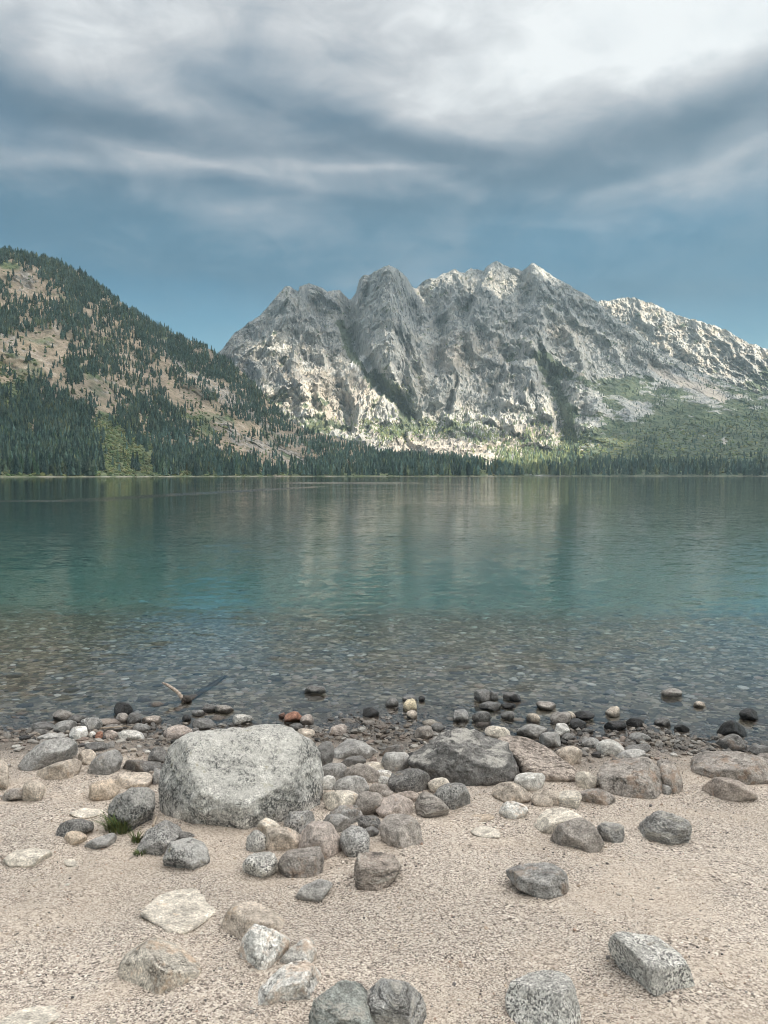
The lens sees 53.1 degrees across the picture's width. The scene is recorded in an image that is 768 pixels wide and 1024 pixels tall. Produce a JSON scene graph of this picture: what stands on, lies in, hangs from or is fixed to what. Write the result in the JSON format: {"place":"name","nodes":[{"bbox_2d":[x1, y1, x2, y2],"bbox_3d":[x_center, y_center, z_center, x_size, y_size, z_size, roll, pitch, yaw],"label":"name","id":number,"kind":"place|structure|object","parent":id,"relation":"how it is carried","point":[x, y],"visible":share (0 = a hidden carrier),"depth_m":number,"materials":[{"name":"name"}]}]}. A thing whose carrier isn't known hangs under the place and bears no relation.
{"place":"outdoors","nodes":[
{"label":"outdoors","id":0,"kind":"place"},
{"bbox_2d":[0,252,524,476],"bbox_3d":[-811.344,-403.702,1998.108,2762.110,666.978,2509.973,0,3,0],"label":"hill","id":1,"kind":"structure","parent":0,"point":[38,342],"depth_m":1854.57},
{"bbox_2d":[0,476,767,747],"bbox_3d":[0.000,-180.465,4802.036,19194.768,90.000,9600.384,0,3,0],"label":"water","id":2,"kind":"structure","parent":0,"point":[261,600],"depth_m":13.89,"materials":[{"name":"liquid"}]},
{"bbox_2d":[52,709,71,720],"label":"stone","id":3,"kind":"object","parent":2,"relation":"on","point":[61,715],"visible":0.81,"depth_m":6.92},
{"bbox_2d":[114,702,132,715],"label":"stone","id":4,"kind":"object","parent":2,"relation":"on","point":[123,707],"visible":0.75,"depth_m":7.07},
{"bbox_2d":[162,682,196,701],"bbox_3d":[-1.967,1.821,8.042,0.343,0.318,1.148,0,3,8],"label":"driftwood","id":5,"kind":"object","parent":2,"relation":"in","point":[185,698],"visible":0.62,"depth_m":7.51,"materials":[{"name":"brown wood"}]},
{"bbox_2d":[192,718,214,729],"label":"stone","id":6,"kind":"object","parent":2,"relation":"on","point":[204,723],"visible":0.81,"depth_m":6.66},
{"bbox_2d":[232,714,252,724],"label":"stone","id":7,"kind":"object","parent":2,"relation":"in","point":[240,719],"visible":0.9,"depth_m":6.82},
{"bbox_2d":[453,709,468,721],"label":"stone","id":8,"kind":"object","parent":2,"relation":"on","point":[460,715],"visible":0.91,"depth_m":6.89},
{"bbox_2d":[472,711,490,721],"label":"stone","id":9,"kind":"object","parent":2,"relation":"on","point":[481,716],"visible":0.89,"depth_m":6.87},
{"bbox_2d":[474,689,490,701],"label":"stone","id":10,"kind":"object","parent":2,"relation":"in","point":[482,695],"visible":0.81,"depth_m":7.50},
{"bbox_2d":[479,701,500,710],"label":"stone","id":11,"kind":"object","parent":2,"relation":"on","point":[491,706],"visible":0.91,"depth_m":7.23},
{"bbox_2d":[539,732,560,747],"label":"stone","id":12,"kind":"object","parent":2,"relation":"on","point":[551,739],"visible":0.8,"depth_m":6.17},
{"bbox_2d":[550,711,570,723],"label":"stone","id":13,"kind":"object","parent":2,"relation":"on","point":[560,717],"visible":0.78,"depth_m":6.80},
{"bbox_2d":[604,720,625,730],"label":"stone","id":14,"kind":"object","parent":2,"relation":"on","point":[618,725],"visible":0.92,"depth_m":6.66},
{"bbox_2d":[661,688,681,696],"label":"stone","id":15,"kind":"object","parent":2,"relation":"on","point":[672,692],"visible":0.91,"depth_m":7.65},
{"bbox_2d":[739,708,758,719],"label":"stone","id":16,"kind":"object","parent":2,"relation":"on","point":[748,714],"visible":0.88,"depth_m":6.94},
{"bbox_2d":[0,718,767,1023],"bbox_3d":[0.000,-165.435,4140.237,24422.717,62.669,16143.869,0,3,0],"label":"beach","id":17,"kind":"structure","parent":0,"point":[334,962],"depth_m":3.39,"materials":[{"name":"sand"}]},
{"bbox_2d":[0,760,8,789],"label":"stone","id":18,"kind":"object","parent":17,"relation":"on","point":[4,775],"visible":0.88,"depth_m":5.12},
{"bbox_2d":[1,788,22,800],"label":"stone","id":19,"kind":"object","parent":17,"relation":"on","point":[13,794],"visible":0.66,"depth_m":4.86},
{"bbox_2d":[3,848,52,867],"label":"stone","id":20,"kind":"object","parent":17,"relation":"on","point":[29,857],"visible":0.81,"depth_m":3.92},
{"bbox_2d":[0,1006,60,1023],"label":"slab","id":21,"kind":"object","parent":17,"relation":"on","point":[40,1015],"depth_m":2.63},
{"bbox_2d":[22,780,45,800],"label":"stone","id":22,"kind":"object","parent":17,"relation":"on","point":[33,790],"visible":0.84,"depth_m":4.85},
{"bbox_2d":[18,737,77,770],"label":"boulder","id":23,"kind":"object","parent":17,"relation":"on","point":[45,753],"visible":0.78,"depth_m":5.55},
{"bbox_2d":[36,758,81,779],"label":"stone","id":24,"kind":"object","parent":17,"relation":"on","point":[66,769],"visible":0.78,"depth_m":5.31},
{"bbox_2d":[53,720,76,732],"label":"stone","id":25,"kind":"object","parent":17,"relation":"on","point":[64,726],"visible":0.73,"depth_m":6.53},
{"bbox_2d":[55,819,93,837],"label":"stone","id":26,"kind":"object","parent":17,"relation":"on","point":[84,826],"visible":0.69,"depth_m":4.24,"materials":[{"name":"stone"}]},
{"bbox_2d":[64,831,86,844],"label":"stone","id":27,"kind":"object","parent":17,"relation":"on","point":[74,837],"visible":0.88,"depth_m":4.16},
{"bbox_2d":[69,726,87,740],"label":"stone","id":28,"kind":"object","parent":17,"relation":"on","point":[77,732],"visible":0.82,"depth_m":6.26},
{"bbox_2d":[69,808,103,818],"bbox_3d":[-1.786,1.823,4.623,0.200,0.086,0.199,0,3,0],"label":"slab","id":29,"kind":"object","parent":17,"relation":"on","point":[84,813],"depth_m":4.58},
{"bbox_2d":[78,749,95,764],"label":"stone","id":30,"kind":"object","parent":17,"relation":"on","point":[86,756],"visible":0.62,"depth_m":5.67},
{"bbox_2d":[80,717,102,731],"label":"stone","id":31,"kind":"object","parent":17,"relation":"on","point":[91,723],"visible":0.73,"depth_m":6.58,"materials":[{"name":"stone"}]},
{"bbox_2d":[85,742,109,751],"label":"stone","id":32,"kind":"object","parent":17,"relation":"on","point":[96,746],"visible":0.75,"depth_m":5.97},
{"bbox_2d":[84,833,116,848],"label":"stone","id":33,"kind":"object","parent":17,"relation":"on","point":[106,840],"visible":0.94,"depth_m":4.12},
{"bbox_2d":[89,779,119,800],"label":"stone","id":34,"kind":"object","parent":17,"relation":"on","point":[103,790],"visible":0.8,"depth_m":4.92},
{"bbox_2d":[87,749,122,774],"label":"stone","id":35,"kind":"object","parent":17,"relation":"on","point":[108,762],"visible":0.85,"depth_m":5.44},
{"bbox_2d":[92,806,140,834],"bbox_3d":[-1.513,1.758,4.349,0.334,0.106,0.343,0,3,0],"label":"grass tuft","id":36,"kind":"object","parent":17,"relation":"on","point":[115,826],"visible":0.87,"depth_m":4.34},
{"bbox_2d":[118,730,144,739],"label":"stone","id":37,"kind":"object","parent":17,"relation":"on","point":[131,734],"visible":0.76,"depth_m":6.28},
{"bbox_2d":[108,787,155,830],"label":"boulder","id":38,"kind":"object","parent":17,"relation":"on","point":[134,803],"visible":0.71,"depth_m":4.42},
{"bbox_2d":[115,772,152,788],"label":"stone","id":39,"kind":"object","parent":17,"relation":"on","point":[127,780],"visible":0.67,"depth_m":5.21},
{"bbox_2d":[123,760,161,771],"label":"stone","id":40,"kind":"object","parent":17,"relation":"on","point":[139,766],"visible":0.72,"depth_m":5.53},
{"bbox_2d":[148,746,166,762],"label":"stone","id":41,"kind":"object","parent":17,"relation":"on","point":[158,754],"visible":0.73,"depth_m":5.75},
{"bbox_2d":[136,820,181,855],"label":"boulder","id":42,"kind":"object","parent":17,"relation":"on","point":[157,839],"visible":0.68,"depth_m":4.11,"materials":[{"name":"stone"}]},
{"bbox_2d":[118,937,201,994],"bbox_3d":[-0.858,1.791,2.962,0.318,0.270,0.289,3,4,43],"label":"boulder","id":43,"kind":"object","parent":17,"relation":"on","point":[157,965],"visible":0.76,"depth_m":2.88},
{"bbox_2d":[140,888,215,933],"bbox_3d":[-0.902,1.865,3.489,0.422,0.253,0.540,0,3,0],"label":"slab","id":44,"kind":"object","parent":17,"relation":"on","point":[183,911],"depth_m":3.40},
{"bbox_2d":[163,724,192,739],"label":"stone","id":45,"kind":"object","parent":17,"relation":"on","point":[178,731],"visible":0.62,"depth_m":6.41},
{"bbox_2d":[163,837,209,869],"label":"boulder","id":46,"kind":"object","parent":17,"relation":"on","point":[191,853],"visible":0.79,"depth_m":3.91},
{"bbox_2d":[158,724,323,829],"bbox_3d":[-0.896,1.710,4.795,1.011,0.710,0.821,0,3,0],"label":"boulder","id":47,"kind":"object","parent":17,"relation":"on","point":[253,776],"visible":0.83,"depth_m":4.58,"materials":[{"name":"stone"}]},
{"bbox_2d":[221,901,283,939],"bbox_3d":[-0.566,1.775,3.297,0.272,0.177,0.213,0,3,0],"label":"boulder","id":48,"kind":"object","parent":17,"relation":"on","point":[239,920],"visible":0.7,"depth_m":3.27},
{"bbox_2d":[246,830,266,851],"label":"stone","id":49,"kind":"object","parent":17,"relation":"on","point":[256,840],"visible":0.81,"depth_m":4.10,"materials":[{"name":"stone"}]},
{"bbox_2d":[243,851,277,877],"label":"stone","id":50,"kind":"object","parent":17,"relation":"on","point":[261,864],"visible":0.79,"depth_m":3.79,"materials":[{"name":"stone"}]},
{"bbox_2d":[239,924,289,969],"bbox_3d":[-0.478,1.735,3.038,0.188,0.222,0.211,1,3,27],"label":"boulder","id":51,"kind":"object","parent":17,"relation":"on","point":[262,947],"visible":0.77,"depth_m":2.98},
{"bbox_2d":[258,818,280,834],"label":"stone","id":52,"kind":"object","parent":17,"relation":"on","point":[265,825],"visible":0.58,"depth_m":4.33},
{"bbox_2d":[265,827,299,850],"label":"stone","id":53,"kind":"object","parent":17,"relation":"on","point":[282,838],"visible":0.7,"depth_m":4.09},
{"bbox_2d":[258,957,320,1004],"bbox_3d":[-0.347,1.760,2.830,0.240,0.178,0.214,0,3,0],"label":"boulder","id":54,"kind":"object","parent":17,"relation":"on","point":[299,979],"visible":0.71,"depth_m":2.77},
{"bbox_2d":[280,937,316,963],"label":"boulder","id":55,"kind":"object","parent":17,"relation":"on","point":[306,948],"visible":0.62,"depth_m":2.98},
{"bbox_2d":[284,810,314,833],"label":"stone","id":56,"kind":"object","parent":17,"relation":"on","point":[298,821],"visible":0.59,"depth_m":4.39,"materials":[{"name":"stone"}]},
{"bbox_2d":[277,846,323,877],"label":"boulder","id":57,"kind":"object","parent":17,"relation":"on","point":[307,862],"visible":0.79,"depth_m":3.79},
{"bbox_2d":[295,879,332,901],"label":"stone","id":58,"kind":"object","parent":17,"relation":"on","point":[317,890],"visible":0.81,"depth_m":3.53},
{"bbox_2d":[298,821,341,859],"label":"boulder","id":59,"kind":"object","parent":17,"relation":"on","point":[324,836],"visible":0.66,"depth_m":4.03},
{"bbox_2d":[318,741,333,765],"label":"stone","id":60,"kind":"object","parent":17,"relation":"on","point":[326,749],"visible":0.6,"depth_m":5.57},
{"bbox_2d":[323,775,335,789],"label":"stone","id":61,"kind":"object","parent":17,"relation":"on","point":[329,781],"visible":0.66,"depth_m":5.11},
{"bbox_2d":[322,763,346,780],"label":"stone","id":62,"kind":"object","parent":17,"relation":"on","point":[336,770],"visible":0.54,"depth_m":5.33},
{"bbox_2d":[323,814,350,831],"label":"stone","id":63,"kind":"object","parent":17,"relation":"on","point":[340,822],"visible":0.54,"depth_m":4.42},
{"bbox_2d":[323,790,357,810],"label":"stone","id":64,"kind":"object","parent":17,"relation":"on","point":[332,800],"visible":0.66,"depth_m":4.68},
{"bbox_2d":[308,980,374,1023],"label":"boulder","id":65,"kind":"object","parent":17,"relation":"on","point":[342,1002],"visible":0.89,"depth_m":2.57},
{"bbox_2d":[330,804,362,823],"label":"stone","id":66,"kind":"object","parent":17,"relation":"on","point":[353,813],"visible":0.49,"depth_m":4.50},
{"bbox_2d":[334,775,368,794],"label":"stone","id":67,"kind":"object","parent":17,"relation":"on","point":[358,785],"visible":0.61,"depth_m":4.99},
{"bbox_2d":[341,755,365,766],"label":"stone","id":68,"kind":"object","parent":17,"relation":"on","point":[350,761],"visible":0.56,"depth_m":5.61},
{"bbox_2d":[339,825,369,856],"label":"stone","id":69,"kind":"object","parent":17,"relation":"on","point":[354,840],"visible":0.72,"depth_m":4.00,"materials":[{"name":"stone"}]},
{"bbox_2d":[334,739,377,758],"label":"stone","id":70,"kind":"object","parent":17,"relation":"on","point":[346,748],"visible":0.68,"depth_m":5.86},
{"bbox_2d":[344,763,379,782],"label":"stone","id":71,"kind":"object","parent":17,"relation":"on","point":[369,774],"visible":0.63,"depth_m":5.22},
{"bbox_2d":[355,791,382,814],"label":"stone","id":72,"kind":"object","parent":17,"relation":"on","point":[368,803],"visible":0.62,"depth_m":4.61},
{"bbox_2d":[358,815,380,828],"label":"stone","id":73,"kind":"object","parent":17,"relation":"on","point":[364,821],"visible":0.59,"depth_m":4.38,"materials":[{"name":"stone"}]},
{"bbox_2d":[0,707,745,750],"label":"lakebed pebbles","id":74,"kind":"object","parent":17,"relation":"on","point":[369,738],"visible":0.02,"depth_m":6.47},
{"bbox_2d":[354,851,401,890],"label":"boulder","id":75,"kind":"object","parent":17,"relation":"on","point":[375,871],"visible":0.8,"depth_m":3.64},
{"bbox_2d":[0,710,767,796],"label":"shore pebbles","id":76,"kind":"object","parent":17,"relation":"on","point":[622,740],"visible":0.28,"depth_m":6.33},
{"bbox_2d":[379,744,404,755],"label":"stone","id":77,"kind":"object","parent":17,"relation":"on","point":[396,748],"visible":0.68,"depth_m":5.87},
{"bbox_2d":[375,794,412,817],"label":"stone","id":78,"kind":"object","parent":17,"relation":"on","point":[395,804],"visible":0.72,"depth_m":4.57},
{"bbox_2d":[381,752,408,771],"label":"stone","id":79,"kind":"object","parent":17,"relation":"on","point":[393,761],"visible":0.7,"depth_m":5.46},
{"bbox_2d":[367,978,426,1023],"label":"boulder","id":80,"kind":"object","parent":17,"relation":"on","point":[391,1001],"visible":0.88,"depth_m":2.58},
{"bbox_2d":[379,813,423,848],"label":"boulder","id":81,"kind":"object","parent":17,"relation":"on","point":[400,831],"visible":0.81,"depth_m":4.15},
{"bbox_2d":[387,768,430,792],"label":"boulder","id":82,"kind":"object","parent":17,"relation":"on","point":[416,780],"visible":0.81,"depth_m":4.97,"materials":[{"name":"stone"}]},
{"bbox_2d":[414,726,433,738],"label":"stone","id":83,"kind":"object","parent":17,"relation":"on","point":[424,732],"visible":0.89,"depth_m":6.38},
{"bbox_2d":[415,791,448,817],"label":"boulder","id":84,"kind":"object","parent":17,"relation":"on","point":[428,805],"visible":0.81,"depth_m":4.56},
{"bbox_2d":[427,777,449,792],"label":"stone","id":85,"kind":"object","parent":17,"relation":"on","point":[434,784],"visible":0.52,"depth_m":4.97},
{"bbox_2d":[434,782,469,809],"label":"stone","id":86,"kind":"object","parent":17,"relation":"on","point":[454,795],"visible":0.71,"depth_m":4.68,"materials":[{"name":"stone"}]},
{"bbox_2d":[407,727,519,785],"bbox_3d":[0.568,1.777,5.415,0.788,0.465,0.588,1,3,20],"label":"boulder","id":87,"kind":"object","parent":17,"relation":"on","point":[468,757],"visible":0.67,"depth_m":5.22,"materials":[{"name":"stone"}]},
{"bbox_2d":[471,826,500,837],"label":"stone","id":88,"kind":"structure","parent":17,"relation":"on","point":[485,831],"depth_m":4.28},
{"bbox_2d":[484,726,509,738],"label":"stone","id":89,"kind":"object","parent":17,"relation":"on","point":[497,732],"visible":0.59,"depth_m":6.39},
{"bbox_2d":[492,781,530,803],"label":"boulder","id":90,"kind":"object","parent":17,"relation":"on","point":[504,792],"visible":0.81,"depth_m":4.81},
{"bbox_2d":[499,801,527,818],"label":"stone","id":91,"kind":"object","parent":17,"relation":"on","point":[512,809],"visible":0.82,"depth_m":4.53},
{"bbox_2d":[514,772,544,790],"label":"stone","id":92,"kind":"object","parent":17,"relation":"on","point":[528,781],"visible":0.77,"depth_m":5.03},
{"bbox_2d":[516,724,546,737],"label":"stone","id":93,"kind":"object","parent":17,"relation":"on","point":[532,730],"visible":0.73,"depth_m":6.48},
{"bbox_2d":[506,862,568,898],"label":"boulder","id":94,"kind":"object","parent":17,"relation":"on","point":[544,880],"visible":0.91,"depth_m":3.55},
{"bbox_2d":[498,736,577,781],"bbox_3d":[1.108,1.810,5.515,0.600,0.354,0.568,0,3,0],"label":"slab","id":95,"kind":"object","parent":17,"relation":"on","point":[530,755],"depth_m":5.37,"materials":[{"name":"stone"}]},
{"bbox_2d":[505,970,580,1023],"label":"boulder","id":96,"kind":"object","parent":17,"relation":"on","point":[544,997],"visible":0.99,"depth_m":2.58,"materials":[{"name":"stone"}]},
{"bbox_2d":[531,789,558,806],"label":"stone","id":97,"kind":"object","parent":17,"relation":"on","point":[545,798],"visible":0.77,"depth_m":4.72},
{"bbox_2d":[533,807,581,833],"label":"boulder","id":98,"kind":"object","parent":17,"relation":"on","point":[548,821],"visible":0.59,"depth_m":4.37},
{"bbox_2d":[556,746,582,764],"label":"stone","id":99,"kind":"object","parent":17,"relation":"on","point":[571,755],"visible":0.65,"depth_m":5.68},
{"bbox_2d":[558,790,581,808],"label":"stone","id":100,"kind":"object","parent":17,"relation":"on","point":[570,798],"visible":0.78,"depth_m":4.70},
{"bbox_2d":[550,817,603,852],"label":"boulder","id":101,"kind":"object","parent":17,"relation":"on","point":[581,833],"visible":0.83,"depth_m":4.09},
{"bbox_2d":[575,771,596,788],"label":"stone","id":102,"kind":"object","parent":17,"relation":"on","point":[585,780],"visible":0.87,"depth_m":5.15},
{"bbox_2d":[580,788,615,805],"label":"boulder","id":103,"kind":"object","parent":17,"relation":"on","point":[598,796],"visible":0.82,"depth_m":4.79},
{"bbox_2d":[596,739,623,755],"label":"stone","id":104,"kind":"object","parent":17,"relation":"on","point":[609,746],"visible":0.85,"depth_m":5.92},
{"bbox_2d":[597,821,624,842],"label":"stone","id":105,"kind":"object","parent":17,"relation":"on","point":[612,832],"visible":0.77,"depth_m":4.19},
{"bbox_2d":[596,756,662,798],"bbox_3d":[1.632,1.795,5.109,0.412,0.305,0.405,2,3,37],"label":"boulder","id":106,"kind":"object","parent":17,"relation":"on","point":[638,777],"visible":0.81,"depth_m":5.01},
{"bbox_2d":[615,749,645,757],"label":"stone","id":107,"kind":"object","parent":17,"relation":"on","point":[631,753],"visible":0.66,"depth_m":5.83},
{"bbox_2d":[608,931,694,996],"bbox_3d":[1.006,1.725,2.912,0.266,0.270,0.301,-1,3,-24],"label":"boulder","id":108,"kind":"object","parent":17,"relation":"on","point":[654,966],"visible":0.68,"depth_m":2.81,"materials":[{"name":"stone"}]},
{"bbox_2d":[638,810,691,845],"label":"boulder","id":109,"kind":"object","parent":17,"relation":"on","point":[664,827],"visible":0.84,"depth_m":4.21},
{"bbox_2d":[657,759,682,793],"bbox_3d":[1.908,1.788,5.132,0.165,0.246,0.244,1,3,17],"label":"slab","id":110,"kind":"object","parent":17,"relation":"on","point":[671,776],"depth_m":5.07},
{"bbox_2d":[690,751,767,784],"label":"boulder","id":111,"kind":"object","parent":17,"relation":"on","point":[746,768],"visible":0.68,"depth_m":5.33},
{"bbox_2d":[702,777,757,801],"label":"boulder","id":112,"kind":"object","parent":17,"relation":"on","point":[727,789],"visible":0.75,"depth_m":4.91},
{"bbox_2d":[715,733,745,750],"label":"stone","id":113,"kind":"object","parent":17,"relation":"on","point":[733,742],"visible":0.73,"depth_m":6.11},
{"bbox_2d":[717,719,746,736],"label":"boulder","id":114,"kind":"object","parent":17,"relation":"on","point":[731,726],"visible":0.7,"depth_m":6.50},
{"bbox_2d":[746,744,767,754],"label":"stone","id":115,"kind":"object","parent":17,"relation":"on","point":[755,749],"visible":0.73,"depth_m":6.00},
{"bbox_2d":[0,0,767,353],"label":"sky","id":116,"kind":"structure","parent":0,"point":[200,161],"materials":[{"name":"grey"}]},
{"bbox_2d":[217,261,767,475],"bbox_3d":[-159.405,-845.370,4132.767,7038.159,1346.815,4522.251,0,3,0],"label":"mountain","id":117,"kind":"structure","parent":0,"point":[375,291],"depth_m":3827.22,"materials":[{"name":"stone"}]},
{"bbox_2d":[0,245,767,475],"bbox_3d":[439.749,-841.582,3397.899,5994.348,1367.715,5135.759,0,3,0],"label":"conifer forest","id":118,"kind":"object","parent":117,"relation":"on","point":[78,413],"visible":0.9,"depth_m":1931.65,"materials":[{"name":"green plant"}]},
{"bbox_2d":[0,260,767,476],"bbox_3d":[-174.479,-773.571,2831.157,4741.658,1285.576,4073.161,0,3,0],"label":"shrubbery","id":119,"kind":"object","parent":117,"relation":"on","point":[127,463],"visible":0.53,"depth_m":1843.63,"materials":[{"name":"green plant"}]},
{"bbox_2d":[598,297,767,397],"bbox_3d":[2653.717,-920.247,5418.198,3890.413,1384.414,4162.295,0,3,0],"label":"mountain ridge","id":120,"kind":"structure","parent":0,"point":[725,355],"depth_m":5506.43,"materials":[{"name":"stone"}]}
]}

